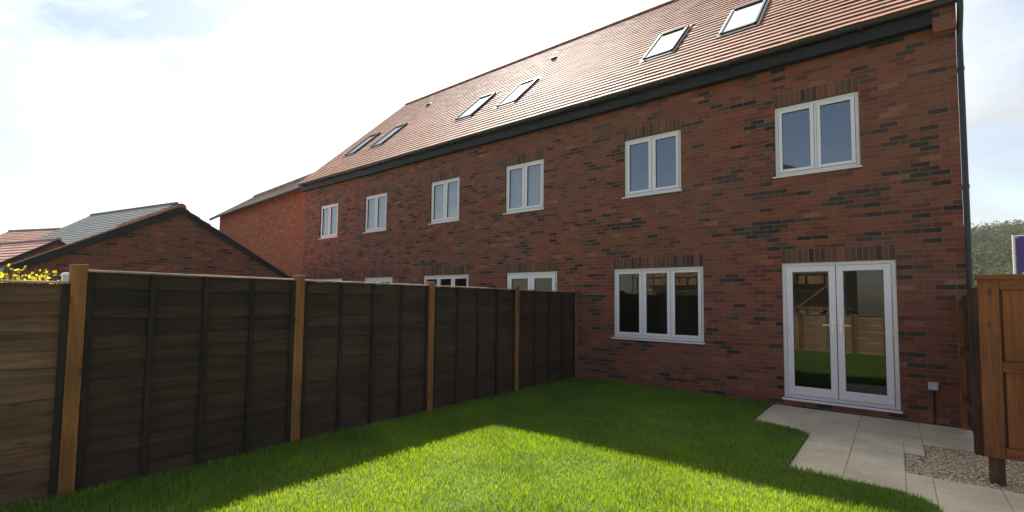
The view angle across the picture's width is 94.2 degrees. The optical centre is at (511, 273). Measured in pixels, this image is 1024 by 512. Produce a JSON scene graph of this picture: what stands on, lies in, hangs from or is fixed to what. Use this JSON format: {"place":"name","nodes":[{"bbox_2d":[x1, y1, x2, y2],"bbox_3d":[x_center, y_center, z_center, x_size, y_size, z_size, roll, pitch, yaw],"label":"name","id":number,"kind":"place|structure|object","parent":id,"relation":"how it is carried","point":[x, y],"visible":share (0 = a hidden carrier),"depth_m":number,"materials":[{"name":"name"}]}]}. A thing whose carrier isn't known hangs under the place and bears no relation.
{"place":"outdoors","nodes":[
{"label":"outdoors","id":0,"kind":"place"},
{"bbox_2d":[0,228,59,241],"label":"detached house","id":1,"kind":"structure","parent":0,"point":[20,234],"depth_m":37.91,"materials":[{"name":"red tile"}]},
{"bbox_2d":[0,203,291,283],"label":"garage","id":2,"kind":"structure","parent":0,"point":[180,238],"depth_m":12.25,"materials":[{"name":"brick"}]},
{"bbox_2d":[209,173,315,276],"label":"detached house","id":3,"kind":"structure","parent":0,"point":[267,225],"depth_m":22.39,"materials":[{"name":"red brick"}]},
{"bbox_2d":[298,65,507,284],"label":"terraced house","id":4,"kind":"structure","parent":0,"point":[355,219],"depth_m":15.50,"materials":[{"name":"red brick"}]},
{"bbox_2d":[318,203,337,239],"bbox_3d":[-6.211,-1.759,16.238,1.177,1.168,0.180,-2,-4,39],"label":"window","id":5,"kind":"structure","parent":4,"relation":"in","point":[329,224],"depth_m":16.25,"materials":[{"name":"white plastic"}]},
{"bbox_2d":[316,279,341,282],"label":"window","id":6,"kind":"structure","parent":4,"relation":"in","point":[316,279],"depth_m":15.89,"materials":[{"name":"white plastic"}]},
{"bbox_2d":[362,193,386,233],"bbox_3d":[-4.146,-1.828,14.584,1.170,1.168,0.181,-2,-4,39],"label":"window","id":7,"kind":"structure","parent":4,"relation":"in","point":[376,217],"depth_m":14.59,"materials":[{"name":"white plastic"}]},
{"bbox_2d":[365,277,392,284],"bbox_3d":[-4.019,1.194,14.262,1.467,2.143,0.160,-2,-4,39],"label":"french door","id":8,"kind":"structure","parent":4,"relation":"in","point":[374,279],"depth_m":14.27,"materials":[{"name":"white plastic"}]},
{"bbox_2d":[0,377,944,511],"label":"grass","id":9,"kind":"structure","parent":0,"point":[610,403],"depth_m":4.47,"materials":[{"name":"green plant"}]},
{"bbox_2d":[0,0,1023,233],"label":"sky","id":10,"kind":"structure","parent":0,"point":[208,107],"materials":[{"name":"white"}]},
{"bbox_2d":[400,5,659,377],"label":"terraced house","id":11,"kind":"structure","parent":0,"point":[494,184],"depth_m":11.76,"materials":[{"name":"red brick"}]},
{"bbox_2d":[428,177,459,224],"bbox_3d":[-1.765,-1.909,12.674,1.177,1.168,0.181,-2,-4,39],"label":"window","id":12,"kind":"structure","parent":11,"relation":"in","point":[445,207],"depth_m":12.67,"materials":[{"name":"white plastic"}]},
{"bbox_2d":[424,274,468,287],"bbox_3d":[-1.748,0.731,12.467,1.780,1.370,0.150,-2,-4,39],"label":"window","id":13,"kind":"structure","parent":11,"relation":"in","point":[439,278],"depth_m":12.42,"materials":[{"name":"white plastic"}]},
{"bbox_2d":[503,159,543,214],"bbox_3d":[0.299,-1.978,11.019,1.170,1.168,0.181,-2,-4,39],"label":"window","id":14,"kind":"structure","parent":11,"relation":"in","point":[528,195],"depth_m":11.02,"materials":[{"name":"white plastic"}]},
{"bbox_2d":[507,271,556,291],"bbox_3d":[0.426,1.044,10.698,1.467,2.143,0.160,-2,-4,39],"label":"french door","id":15,"kind":"structure","parent":11,"relation":"in","point":[531,276],"depth_m":10.71,"materials":[{"name":"white plastic"}]},
{"bbox_2d":[574,0,973,427],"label":"terraced house","id":16,"kind":"structure","parent":0,"point":[775,205],"depth_m":7.94,"materials":[{"name":"red brick"}]},
{"bbox_2d":[622,129,681,198],"bbox_3d":[2.671,-2.059,9.098,1.177,1.168,0.150,-2,-4,39],"label":"window","id":17,"kind":"structure","parent":16,"relation":"in","point":[652,189],"depth_m":9.09,"materials":[{"name":"white plastic"}]},
{"bbox_2d":[611,266,704,344],"bbox_3d":[2.698,0.581,8.902,1.780,1.370,0.150,-2,-4,39],"label":"window","id":18,"kind":"structure","parent":16,"relation":"in","point":[671,272],"depth_m":8.78,"materials":[{"name":"white plastic"}]},
{"bbox_2d":[773,91,861,178],"bbox_3d":[4.735,-2.129,7.443,1.170,1.168,0.150,-2,-4,39],"label":"window","id":19,"kind":"structure","parent":16,"relation":"in","point":[816,165],"depth_m":7.43,"materials":[{"name":"white plastic"}]},
{"bbox_2d":[782,259,902,413],"bbox_3d":[4.872,0.894,7.134,1.467,2.143,0.160,-2,-4,39],"label":"french door","id":20,"kind":"structure","parent":16,"relation":"in","point":[838,393],"depth_m":7.10,"materials":[{"name":"white plastic"}]},
{"bbox_2d":[928,382,938,424],"bbox_3d":[5.634,1.742,6.359,0.104,0.560,0.081,-2,-4,39],"label":"outdoor socket","id":21,"kind":"object","parent":16,"relation":"attached to","point":[933,386],"visible":1,"depth_m":6.35,"materials":[{"name":"grey plastic"}]},
{"bbox_2d":[904,446,1023,493],"bbox_3d":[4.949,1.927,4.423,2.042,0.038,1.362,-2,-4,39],"label":"gravel","id":22,"kind":"structure","parent":0,"point":[975,473],"depth_m":4.72,"materials":[{"name":"grey gravel"}]},
{"bbox_3d":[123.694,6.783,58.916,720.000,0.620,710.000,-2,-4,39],"label":"ground","id":23,"kind":"structure","parent":0,"visible":0},
{"bbox_2d":[0,264,59,283],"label":"garden shrub","id":24,"kind":"object","parent":23,"relation":"on","point":[43,276],"visible":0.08,"depth_m":4.11,"materials":[{"name":"yellow plant"}]},
{"bbox_2d":[0,237,66,266],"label":"outbuilding","id":25,"kind":"structure","parent":23,"relation":"on","point":[13,251],"depth_m":20.89,"materials":[{"name":"tile"}]},
{"bbox_2d":[60,272,68,280],"bbox_3d":[-3.905,0.919,4.123,0.098,1.850,0.090,-2,-4,39],"label":"white post","id":26,"kind":"object","parent":23,"relation":"on","point":[64,276],"visible":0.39,"depth_m":4.14,"materials":[{"name":"plastic"}]},
{"bbox_2d":[37,202,178,243],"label":"detached house","id":27,"kind":"structure","parent":23,"relation":"on","point":[92,224],"depth_m":28.69,"materials":[{"name":"tile"}]},
{"bbox_2d":[0,264,577,509],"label":"garden fence","id":28,"kind":"object","parent":23,"relation":"on","point":[105,376],"visible":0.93,"depth_m":4.68,"materials":[{"name":"brown wood"}]},
{"bbox_2d":[755,404,1023,511],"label":"patio","id":29,"kind":"structure","parent":23,"relation":"on","point":[877,450],"depth_m":5.21,"materials":[{"name":"grey concrete"}]},
{"bbox_2d":[956,288,984,455],"bbox_3d":[5.479,1.166,5.690,0.105,1.950,1.320,-2,-4,39],"label":"side fence","id":30,"kind":"object","parent":23,"relation":"on","point":[969,364],"visible":0.88,"depth_m":5.27,"materials":[{"name":"brown wood"}]},
{"bbox_2d":[974,274,1023,487],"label":"timber gate","id":31,"kind":"structure","parent":23,"relation":"on","point":[1001,314],"depth_m":4.29,"materials":[{"name":"brown wood"}]},
{"bbox_2d":[1012,235,1023,273],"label":"banner flag","id":32,"kind":"object","parent":23,"relation":"on","point":[1020,252],"visible":0.55,"depth_m":16.37,"materials":[{"name":"purple fabric"}]},
{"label":"hill","id":33,"kind":"structure","parent":0,"visible":0},
{"bbox_2d":[964,219,1023,290],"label":"woodland","id":34,"kind":"object","parent":33,"relation":"on","point":[991,246],"visible":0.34,"depth_m":133.00,"materials":[{"name":"green plant"}]}
]}

